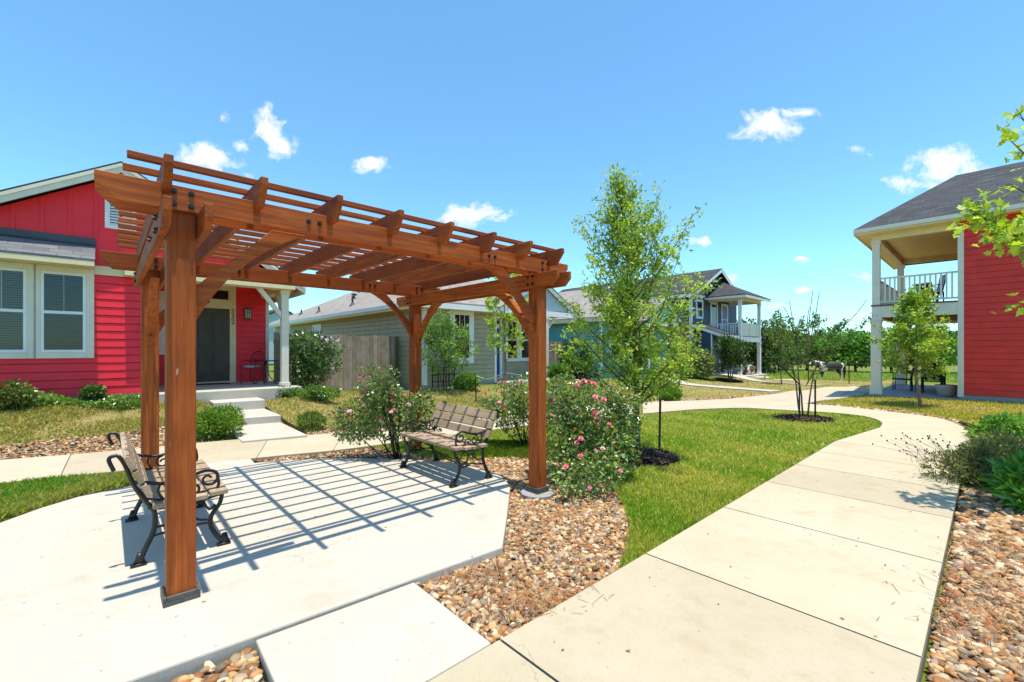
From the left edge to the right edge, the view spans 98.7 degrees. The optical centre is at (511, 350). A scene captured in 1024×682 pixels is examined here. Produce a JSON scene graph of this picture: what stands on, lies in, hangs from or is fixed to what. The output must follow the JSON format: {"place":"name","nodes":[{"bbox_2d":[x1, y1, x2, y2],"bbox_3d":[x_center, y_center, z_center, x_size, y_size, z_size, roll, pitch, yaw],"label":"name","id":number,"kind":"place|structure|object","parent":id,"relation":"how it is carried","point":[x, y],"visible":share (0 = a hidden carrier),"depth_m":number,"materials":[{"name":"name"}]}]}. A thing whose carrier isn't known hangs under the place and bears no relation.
{"place":"outdoors","nodes":[
{"label":"outdoors","id":0,"kind":"place"},
{"bbox_2d":[0,485,130,522],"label":"edging","id":1,"kind":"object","parent":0,"point":[94,492],"depth_m":4.72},
{"bbox_2d":[0,470,134,520],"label":"grass","id":2,"kind":"structure","parent":0,"point":[22,496],"depth_m":4.83,"materials":[{"name":"green plant"}]},
{"bbox_2d":[0,399,213,445],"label":"lawn","id":3,"kind":"structure","parent":0,"point":[103,417],"depth_m":7.88,"materials":[{"name":"plant"}]},
{"bbox_2d":[0,378,42,410],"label":"shrub","id":4,"kind":"object","parent":3,"relation":"on","point":[23,394],"visible":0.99,"depth_m":7.71,"materials":[{"name":"green plant"}]},
{"bbox_2d":[0,390,140,410],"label":"ground cover","id":5,"kind":"object","parent":3,"relation":"on","point":[53,399],"visible":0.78,"depth_m":8.55,"materials":[{"name":"green plant"}]},
{"bbox_2d":[78,382,108,403],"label":"shrub","id":6,"kind":"object","parent":3,"relation":"on","point":[88,391],"visible":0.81,"depth_m":8.69,"materials":[{"name":"green plant"}]},
{"bbox_2d":[171,648,262,681],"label":"river gravel","id":7,"kind":"structure","parent":0,"point":[243,665],"depth_m":2.17,"materials":[{"name":"beige gravel"}]},
{"bbox_2d":[0,458,509,681],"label":"patio pad","id":8,"kind":"object","parent":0,"point":[80,600],"visible":0.89,"depth_m":3.23,"materials":[{"name":"concrete"}]},
{"bbox_2d":[106,431,230,568],"bbox_3d":[-2.903,1.130,3.683,0.728,0.818,1.270,0,0,-43],"label":"park bench","id":9,"kind":"object","parent":8,"relation":"on","point":[149,482],"visible":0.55,"depth_m":3.40,"materials":[{"name":"brown wood"}]},
{"bbox_2d":[94,150,570,607],"bbox_3d":[-1.791,0.355,4.806,3.983,2.979,3.435,0,0,-43],"label":"pergola","id":10,"kind":"object","parent":8,"relation":"on","point":[179,222],"visible":0.91,"depth_m":3.75,"materials":[{"name":"wood"}]},
{"bbox_2d":[400,401,498,487],"bbox_3d":[-0.807,1.130,5.566,0.728,0.818,1.270,0,0,-43],"label":"park bench","id":11,"kind":"object","parent":8,"relation":"on","point":[431,438],"visible":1,"depth_m":5.49,"materials":[{"name":"brown wood"}]},
{"bbox_2d":[0,404,632,482],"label":"front walk","id":12,"kind":"structure","parent":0,"point":[20,469],"depth_m":6.50,"materials":[{"name":"concrete"}]},
{"bbox_2d":[206,459,490,681],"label":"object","id":13,"kind":"structure","parent":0,"point":[412,632],"depth_m":2.32,"materials":[{"name":"concrete"}]},
{"bbox_2d":[265,380,650,433],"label":"lawn","id":14,"kind":"structure","parent":0,"point":[302,410],"depth_m":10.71,"materials":[{"name":"green plant"}]},
{"bbox_2d":[275,385,300,397],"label":"shrub","id":15,"kind":"object","parent":14,"relation":"on","point":[286,393],"visible":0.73,"depth_m":11.00,"materials":[{"name":"green plant"}]},
{"bbox_2d":[276,329,344,389],"bbox_3d":[-5.754,0.366,12.570,1.859,1.972,1.198,0,0,0],"label":"crape myrtle","id":16,"kind":"object","parent":14,"relation":"on","point":[305,357],"visible":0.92,"depth_m":12.43,"materials":[{"name":"green plant"}]},
{"bbox_2d":[296,409,329,433],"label":"shrub","id":17,"kind":"object","parent":14,"relation":"on","point":[306,418],"visible":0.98,"depth_m":8.52,"materials":[{"name":"green plant"}]},
{"bbox_2d":[298,383,340,400],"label":"shrub","id":18,"kind":"object","parent":14,"relation":"on","point":[323,393],"visible":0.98,"depth_m":10.87,"materials":[{"name":"green plant"}]},
{"bbox_2d":[422,305,478,390],"bbox_3d":[-2.036,0.009,13.510,2.120,2.727,1.865,0,0,0],"label":"crape myrtle","id":19,"kind":"object","parent":14,"relation":"on","point":[446,352],"visible":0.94,"depth_m":13.36,"materials":[{"name":"green plant"}]},
{"bbox_2d":[452,372,482,391],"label":"shrub","id":20,"kind":"object","parent":14,"relation":"on","point":[460,381],"visible":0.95,"depth_m":14.04,"materials":[{"name":"green plant"}]},
{"bbox_2d":[483,273,528,405],"bbox_3d":[-0.130,-0.486,11.833,1.453,4.226,1.680,0,0,0],"label":"sapling","id":21,"kind":"object","parent":14,"relation":"on","point":[494,303],"visible":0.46,"depth_m":11.73,"materials":[{"name":"green plant"}]},
{"bbox_2d":[546,362,572,390],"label":"shrub","id":22,"kind":"object","parent":14,"relation":"on","point":[555,368],"visible":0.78,"depth_m":16.00,"materials":[{"name":"green plant"}]},
{"bbox_2d":[556,336,599,382],"bbox_3d":[2.610,0.412,17.506,1.867,2.017,1.281,0,0,0],"label":"shrub","id":23,"kind":"object","parent":14,"relation":"on","point":[583,354],"visible":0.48,"depth_m":17.32,"materials":[{"name":"green plant"}]},
{"bbox_2d":[375,448,628,643],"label":"river gravel","id":24,"kind":"structure","parent":0,"point":[597,515],"depth_m":3.43,"materials":[{"name":"beige gravel"}]},
{"bbox_2d":[327,362,441,458],"bbox_3d":[-1.827,0.915,6.298,1.596,1.504,0.985,0,0,0],"label":"rose bush","id":25,"kind":"object","parent":24,"relation":"on","point":[371,404],"visible":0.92,"depth_m":6.20,"materials":[{"name":"green plant"}]},
{"bbox_2d":[430,557,543,589],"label":"dry needles","id":26,"kind":"object","parent":24,"relation":"on","point":[485,574],"visible":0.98,"depth_m":3.06,"materials":[{"name":"brown plant"}]},
{"bbox_2d":[462,585,572,623],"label":"dry needles","id":27,"kind":"object","parent":24,"relation":"on","point":[535,604],"visible":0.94,"depth_m":2.69,"materials":[{"name":"brown plant"}]},
{"bbox_2d":[486,571,623,620],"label":"dry needles","id":28,"kind":"object","parent":24,"relation":"on","point":[545,595],"visible":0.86,"depth_m":2.79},
{"bbox_2d":[526,367,647,498],"bbox_3d":[0.915,0.940,5.265,1.498,1.453,1.543,0,0,0],"label":"rose bush","id":29,"kind":"object","parent":24,"relation":"on","point":[593,457],"visible":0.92,"depth_m":5.29,"materials":[{"name":"green plant"}]},
{"bbox_2d":[0,0,1023,334],"label":"sky","id":30,"kind":"structure","parent":0,"point":[798,125],"materials":[{"name":"blue"}]},
{"bbox_2d":[134,358,977,681],"bbox_3d":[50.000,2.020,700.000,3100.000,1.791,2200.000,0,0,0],"label":"ground","id":31,"kind":"structure","parent":0,"point":[952,368],"depth_m":23.26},
{"bbox_2d":[0,161,305,403],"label":"house","id":32,"kind":"structure","parent":31,"relation":"on","point":[70,312],"depth_m":8.94,"materials":[{"name":"red wood"}]},
{"bbox_2d":[0,261,35,358],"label":"window","id":33,"kind":"structure","parent":32,"relation":"in","point":[15,277],"depth_m":8.27,"materials":[{"name":"white glass"}]},
{"bbox_2d":[31,264,93,357],"bbox_3d":[-8.873,-0.745,8.702,0.870,1.810,0.077,0,0,-43],"label":"window","id":34,"kind":"structure","parent":32,"relation":"in","point":[64,295],"depth_m":8.69,"materials":[{"name":"white glass"}]},
{"bbox_2d":[159,291,164,354],"bbox_3d":[-9.376,-0.720,11.475,0.490,1.680,0.077,0,0,-43],"label":"window","id":35,"kind":"structure","parent":32,"relation":"in","point":[161,293],"depth_m":11.59,"materials":[{"name":"white glass"}]},
{"bbox_2d":[196,308,229,381],"bbox_3d":[-8.449,-0.143,12.310,0.926,2.063,0.075,0,0,-43],"label":"door","id":36,"kind":"structure","parent":32,"relation":"in","point":[213,324],"depth_m":12.36,"materials":[{"name":"grey wood"}]},
{"bbox_2d":[211,290,229,299],"bbox_3d":[-8.465,-1.570,12.312,0.926,0.256,0.021,0,0,-43],"label":"transom window","id":37,"kind":"structure","parent":32,"relation":"in","point":[220,294],"depth_m":12.52,"materials":[{"name":"black glass"}]},
{"bbox_2d":[240,351,264,383],"bbox_3d":[-7.254,0.480,12.306,0.479,0.912,0.493,0,0,7],"label":"patio chair","id":38,"kind":"object","parent":32,"relation":"on","point":[250,367],"visible":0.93,"depth_m":12.28,"materials":[{"name":"black metal"}]},
{"bbox_2d":[253,360,277,384],"bbox_3d":[-6.783,0.608,12.107,0.620,0.658,0.620,0,0,0],"label":"bistro table","id":39,"kind":"object","parent":32,"relation":"on","point":[265,362],"visible":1,"depth_m":12.07,"materials":[{"name":"black metal"}]},
{"bbox_2d":[0,423,422,462],"bbox_3d":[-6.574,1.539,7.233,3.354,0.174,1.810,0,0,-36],"label":"gravel base","id":40,"kind":"object","parent":31,"relation":"on","point":[56,442],"visible":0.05,"depth_m":6.87,"materials":[{"name":"brown gravel"}]},
{"bbox_2d":[196,402,246,440],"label":"shrub","id":41,"kind":"object","parent":40,"relation":"on","point":[215,421],"visible":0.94,"depth_m":7.45,"materials":[{"name":"green plant"}]},
{"bbox_2d":[209,397,264,409],"bbox_3d":[-6.267,1.280,10.027,1.000,0.280,0.699,0,0,-43],"label":"step","id":42,"kind":"object","parent":31,"relation":"on","point":[251,403],"visible":0.6,"depth_m":9.92,"materials":[{"name":"concrete"}]},
{"bbox_2d":[225,408,280,424],"bbox_3d":[-5.624,1.480,9.314,0.980,0.280,1.577,0,0,-43],"label":"step","id":43,"kind":"object","parent":31,"relation":"on","point":[258,416],"visible":0.38,"depth_m":9.00,"materials":[{"name":"concrete"}]},
{"bbox_2d":[229,422,306,442],"bbox_3d":[-4.621,1.625,8.151,1.000,0.280,2.046,0,0,-43],"label":"step","id":44,"kind":"object","parent":31,"relation":"on","point":[266,432],"visible":0.48,"depth_m":7.82,"materials":[{"name":"concrete"}]},
{"bbox_2d":[269,310,293,363],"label":"house","id":45,"kind":"structure","parent":31,"relation":"on","point":[273,316],"depth_m":43.20,"materials":[{"name":"blue"}]},
{"bbox_2d":[273,332,397,391],"bbox_3d":[-5.581,0.412,14.462,4.159,1.896,0.434,0,0,-43],"label":"fence","id":46,"kind":"object","parent":31,"relation":"on","point":[381,352],"visible":0.58,"depth_m":14.63,"materials":[{"name":"brown wood"}]},
{"bbox_2d":[269,279,577,388],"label":"house","id":47,"kind":"structure","parent":31,"relation":"on","point":[360,314],"depth_m":17.24,"materials":[{"name":"grey"}]},
{"bbox_2d":[449,309,473,363],"bbox_3d":[-1.789,-0.490,15.703,1.040,1.940,0.077,0,0,-43],"label":"window","id":48,"kind":"structure","parent":47,"relation":"in","point":[463,317],"depth_m":15.81,"materials":[{"name":"white glass"}]},
{"bbox_2d":[497,328,499,377],"bbox_3d":[-0.839,0.137,17.919,0.916,2.063,0.075,0,0,-43],"label":"door","id":49,"kind":"structure","parent":47,"relation":"in","point":[498,354],"depth_m":18.21,"materials":[{"name":"blue metal"}]},
{"bbox_2d":[505,318,518,360],"bbox_3d":[0.005,-0.440,18.717,0.800,1.840,0.077,0,0,-43],"label":"window","id":50,"kind":"structure","parent":47,"relation":"in","point":[510,342],"depth_m":18.72,"materials":[{"name":"white glass"}]},
{"bbox_2d":[519,324,528,360],"bbox_3d":[0.601,-0.440,19.266,0.800,1.840,0.077,0,0,-43],"label":"window","id":51,"kind":"structure","parent":47,"relation":"in","point":[524,356],"depth_m":19.21,"materials":[{"name":"white glass"}]},
{"bbox_2d":[549,341,567,363],"bbox_3d":[1.876,0.443,22.079,2.850,1.852,0.065,0,0,-43],"label":"fence","id":52,"kind":"object","parent":31,"relation":"on","point":[553,356],"visible":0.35,"depth_m":22.24,"materials":[{"name":"brown wood"}]},
{"bbox_2d":[549,290,683,378],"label":"house","id":53,"kind":"structure","parent":31,"relation":"on","point":[556,328],"depth_m":23.41,"materials":[{"name":"teal"}]},
{"bbox_2d":[558,268,770,376],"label":"house","id":54,"kind":"structure","parent":31,"relation":"on","point":[717,315],"depth_m":28.17,"materials":[{"name":"blue"}]},
{"bbox_2d":[695,299,702,318],"bbox_3d":[11.801,-2.570,27.651,0.980,1.200,0.077,0,0,-43],"label":"window","id":55,"kind":"structure","parent":54,"relation":"in","point":[699,303],"depth_m":27.64,"materials":[{"name":"white glass"}]},
{"bbox_2d":[710,302,717,327],"bbox_3d":[13.382,-2.000,29.107,1.100,2.320,0.077,0,0,-43],"label":"door","id":56,"kind":"structure","parent":54,"relation":"in","point":[713,306],"depth_m":29.09,"materials":[{"name":"white glass"}]},
{"bbox_2d":[721,304,727,330],"bbox_3d":[14.633,-2.090,30.259,1.100,2.140,0.077,0,0,-43],"label":"window","id":57,"kind":"structure","parent":54,"relation":"in","point":[724,307],"depth_m":30.25,"materials":[{"name":"glass"}]},
{"bbox_2d":[742,364,755,374],"bbox_3d":[15.263,1.245,28.542,1.071,0.700,0.840,0,0,0],"label":"boulder","id":58,"kind":"object","parent":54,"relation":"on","point":[748,371],"visible":0.73,"depth_m":28.23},
{"bbox_2d":[679,347,718,378],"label":"shrub","id":59,"kind":"object","parent":31,"relation":"on","point":[705,360],"visible":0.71,"depth_m":23.65,"materials":[{"name":"green plant"}]},
{"bbox_2d":[736,317,780,372],"bbox_3d":[19.106,-0.323,35.667,4.959,4.910,4.252,0,0,32],"label":"tree","id":60,"kind":"object","parent":31,"relation":"on","point":[753,346],"visible":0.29,"depth_m":35.33,"materials":[{"name":"green plant"}]},
{"bbox_2d":[749,326,789,372],"bbox_3d":[21.790,-0.018,38.004,3.986,4.411,4.033,0,0,0],"label":"tree","id":61,"kind":"object","parent":31,"relation":"on","point":[783,364],"visible":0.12,"depth_m":37.11,"materials":[{"name":"green plant"}]},
{"bbox_2d":[795,334,867,366],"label":"tree","id":62,"kind":"object","parent":31,"relation":"on","point":[818,345],"visible":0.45,"depth_m":45.31,"materials":[{"name":"green plant"}]},
{"bbox_2d":[755,370,957,382],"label":"grass","id":63,"kind":"structure","parent":31,"relation":"on","point":[862,376],"depth_m":34.19,"materials":[{"name":"green plant"}]},
{"bbox_2d":[828,330,912,368],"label":"tree","id":64,"kind":"object","parent":31,"relation":"on","point":[863,346],"visible":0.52,"depth_m":43.69,"materials":[{"name":"green plant"}]},
{"bbox_2d":[883,332,957,365],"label":"tree","id":65,"kind":"object","parent":31,"relation":"on","point":[954,360],"visible":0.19,"depth_m":43.03,"materials":[{"name":"green plant"}]},
{"bbox_2d":[853,161,1023,403],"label":"house","id":66,"kind":"structure","parent":31,"relation":"on","point":[912,231],"depth_m":12.97,"materials":[{"name":"red"}]},
{"bbox_2d":[918,274,945,300],"bbox_3d":[13.764,-1.954,14.397,0.591,0.966,0.551,0,0,27],"label":"patio chair","id":67,"kind":"object","parent":66,"relation":"on","point":[943,283],"visible":0.31,"depth_m":14.19,"materials":[{"name":"black metal"}]},
{"bbox_2d":[921,364,945,392],"bbox_3d":[14.013,0.957,14.609,0.591,0.966,0.551,0,0,-43],"label":"patio chair","id":68,"kind":"object","parent":66,"relation":"on","point":[941,377],"visible":0.59,"depth_m":14.64,"materials":[{"name":"black metal"}]},
{"bbox_2d":[934,384,957,396],"bbox_3d":[13.485,1.259,13.647,0.533,0.360,0.533,0,0,0],"label":"planter","id":69,"kind":"object","parent":66,"relation":"on","point":[946,390],"visible":0.98,"depth_m":13.49,"materials":[{"name":"concrete"}]},
{"bbox_2d":[932,330,957,365],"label":"tree","id":70,"kind":"object","parent":31,"relation":"on","point":[950,333],"visible":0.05,"depth_m":47.21,"materials":[{"name":"green plant"}]},
{"bbox_2d":[946,103,1023,316],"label":"maple tree","id":71,"kind":"object","parent":31,"relation":"on","point":[1010,235],"visible":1,"depth_m":4.18,"materials":[{"name":"green plant"}]},
{"bbox_2d":[960,410,1023,440],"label":"shrub","id":72,"kind":"object","parent":31,"relation":"on","point":[996,422],"visible":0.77,"depth_m":7.59,"materials":[{"name":"green plant"}]},
{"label":"gravel base","id":73,"kind":"structure","parent":31,"relation":"on","visible":0},
{"bbox_2d":[657,383,682,400],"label":"shrub","id":74,"kind":"object","parent":73,"relation":"on","point":[668,396],"visible":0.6,"depth_m":13.92,"materials":[{"name":"green plant"}]},
{"bbox_2d":[376,408,881,567],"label":"lawn","id":75,"kind":"structure","parent":0,"point":[643,551],"depth_m":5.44,"materials":[{"name":"green plant"}]},
{"bbox_2d":[427,438,528,458],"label":"grass","id":76,"kind":"structure","parent":75,"relation":"on","point":[510,448],"depth_m":6.77,"materials":[{"name":"green plant"}]},
{"bbox_2d":[477,371,570,443],"bbox_3d":[0.205,0.979,7.235,1.550,1.359,0.904,0,0,-15],"label":"rose bush","id":77,"kind":"object","parent":75,"relation":"on","point":[521,414],"visible":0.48,"depth_m":7.16,"materials":[{"name":"green plant"}]},
{"bbox_2d":[549,161,722,452],"bbox_3d":[1.719,-0.497,6.478,2.375,4.394,2.330,0,0,0],"label":"oak tree","id":78,"kind":"object","parent":75,"relation":"on","point":[620,312],"visible":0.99,"depth_m":6.26,"materials":[{"name":"green plant"}]},
{"bbox_2d":[603,450,677,466],"bbox_3d":[1.867,1.555,6.548,1.220,0.065,1.220,0,0,0],"label":"mulch mound","id":79,"kind":"object","parent":75,"relation":"on","point":[656,462],"visible":0.27,"depth_m":6.17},
{"bbox_2d":[606,445,679,466],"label":"mulch chips","id":80,"kind":"object","parent":79,"relation":"on","point":[654,451],"visible":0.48,"depth_m":6.34,"materials":[{"name":"black wood"}]},
{"bbox_2d":[658,377,661,449],"bbox_3d":[2.276,1.017,6.760,0.071,1.361,0.035,0,0,-34],"label":"tree stake","id":81,"kind":"object","parent":75,"relation":"on","point":[659,440],"visible":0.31,"depth_m":6.74,"materials":[{"name":"black metal"}]},
{"bbox_2d":[773,415,831,422],"bbox_3d":[6.750,1.561,10.151,1.260,0.070,1.220,0,0,0],"label":"mulch mound","id":82,"kind":"object","parent":75,"relation":"on","point":[795,419],"visible":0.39,"depth_m":9.88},
{"bbox_2d":[772,413,834,422],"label":"mulch chips","id":83,"kind":"object","parent":82,"relation":"on","point":[793,416],"visible":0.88,"depth_m":9.97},
{"bbox_2d":[761,291,876,416],"bbox_3d":[6.969,0.153,9.951,2.339,3.105,1.656,0,0,27],"label":"crape myrtle","id":84,"kind":"object","parent":82,"relation":"on","point":[805,346],"visible":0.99,"depth_m":10.08,"materials":[{"name":"green plant"}]},
{"bbox_2d":[429,386,969,681],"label":"garden path","id":85,"kind":"structure","parent":0,"point":[786,591],"depth_m":2.86,"materials":[{"name":"concrete"}]},
{"bbox_2d":[640,373,823,392],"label":"entry path","id":86,"kind":"structure","parent":0,"point":[732,388],"depth_m":20.59,"materials":[{"name":"concrete"}]},
{"bbox_2d":[642,377,894,401],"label":"lawn","id":87,"kind":"structure","parent":0,"point":[758,387],"depth_m":20.53,"materials":[{"name":"green plant"}]},
{"bbox_2d":[665,316,695,388],"bbox_3d":[6.024,0.251,15.390,1.178,2.929,1.273,0,0,0],"label":"sapling","id":88,"kind":"object","parent":87,"relation":"on","point":[687,338],"visible":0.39,"depth_m":15.27,"materials":[{"name":"green plant"}]},
{"bbox_2d":[763,309,794,383],"bbox_3d":[13.791,-0.127,22.630,1.430,3.969,1.472,0,0,-34],"label":"sapling","id":89,"kind":"object","parent":87,"relation":"on","point":[780,316],"visible":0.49,"depth_m":22.58,"materials":[{"name":"green plant"}]},
{"bbox_2d":[807,359,845,380],"bbox_3d":[21.084,1.395,29.481,2.830,1.560,0.584,0,0,-6],"label":"horse","id":90,"kind":"object","parent":87,"relation":"on","point":[838,367],"visible":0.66,"depth_m":29.30},
{"bbox_2d":[753,360,957,383],"bbox_3d":[19.507,1.437,25.701,2.660,1.638,11.445,0,0,-38],"label":"wire fence","id":91,"kind":"object","parent":87,"relation":"on","point":[848,375],"visible":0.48,"depth_m":24.51,"materials":[{"name":"grey metal"}]},
{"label":"mulch mound","id":92,"kind":"structure","parent":87,"relation":"on","visible":0},
{"bbox_2d":[710,333,752,379],"bbox_3d":[11.922,0.435,24.030,2.228,2.768,2.283,0,0,34],"label":"crape myrtle","id":93,"kind":"object","parent":92,"relation":"on","point":[727,345],"visible":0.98,"depth_m":23.60,"materials":[{"name":"green plant"}]},
{"bbox_2d":[646,393,973,434],"bbox_3d":[8.079,1.592,11.778,6.040,0.203,7.392,0,0,-23],"label":"edging","id":94,"kind":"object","parent":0,"point":[889,410],"depth_m":12.10,"materials":[{"name":"concrete"}]},
{"bbox_2d":[813,391,1023,429],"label":"lawn","id":95,"kind":"structure","parent":0,"point":[970,424],"depth_m":11.82,"materials":[{"name":"green plant"}]},
{"bbox_2d":[840,391,869,396],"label":"stepping slab","id":96,"kind":"structure","parent":95,"relation":"on","point":[859,393],"depth_m":15.07,"materials":[{"name":"grey concrete"}]},
{"bbox_2d":[866,284,955,406],"bbox_3d":[11.032,-0.081,12.123,1.847,3.479,2.002,0,0,0],"label":"maple tree","id":97,"kind":"object","parent":95,"relation":"on","point":[920,312],"visible":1,"depth_m":11.97,"materials":[{"name":"green plant"}]},
{"bbox_2d":[926,432,1023,681],"bbox_3d":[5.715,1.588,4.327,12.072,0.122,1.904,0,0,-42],"label":"river gravel","id":98,"kind":"structure","parent":0,"point":[1000,660],"depth_m":2.80,"materials":[{"name":"beige gravel"}]},
{"bbox_2d":[872,427,1023,487],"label":"daisy bush","id":99,"kind":"object","parent":98,"relation":"on","point":[969,459],"visible":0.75,"depth_m":5.17,"materials":[{"name":"green plant"}]},
{"bbox_2d":[877,581,1023,641],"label":"dry needles","id":100,"kind":"object","parent":98,"relation":"on","point":[997,617],"visible":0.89,"depth_m":2.57,"materials":[{"name":"brown plant"}]},
{"bbox_2d":[895,552,1023,627],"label":"dry needles","id":101,"kind":"object","parent":98,"relation":"on","point":[980,588],"visible":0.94,"depth_m":2.87,"materials":[{"name":"brown plant"}]},
{"bbox_2d":[927,526,1022,574],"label":"dry needles","id":102,"kind":"object","parent":98,"relation":"on","point":[987,548],"visible":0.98,"depth_m":3.42,"materials":[{"name":"brown plant"}]},
{"bbox_2d":[975,443,1023,513],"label":"shrub","id":103,"kind":"object","parent":98,"relation":"on","point":[1012,473],"visible":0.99,"depth_m":4.39,"materials":[{"name":"green plant"}]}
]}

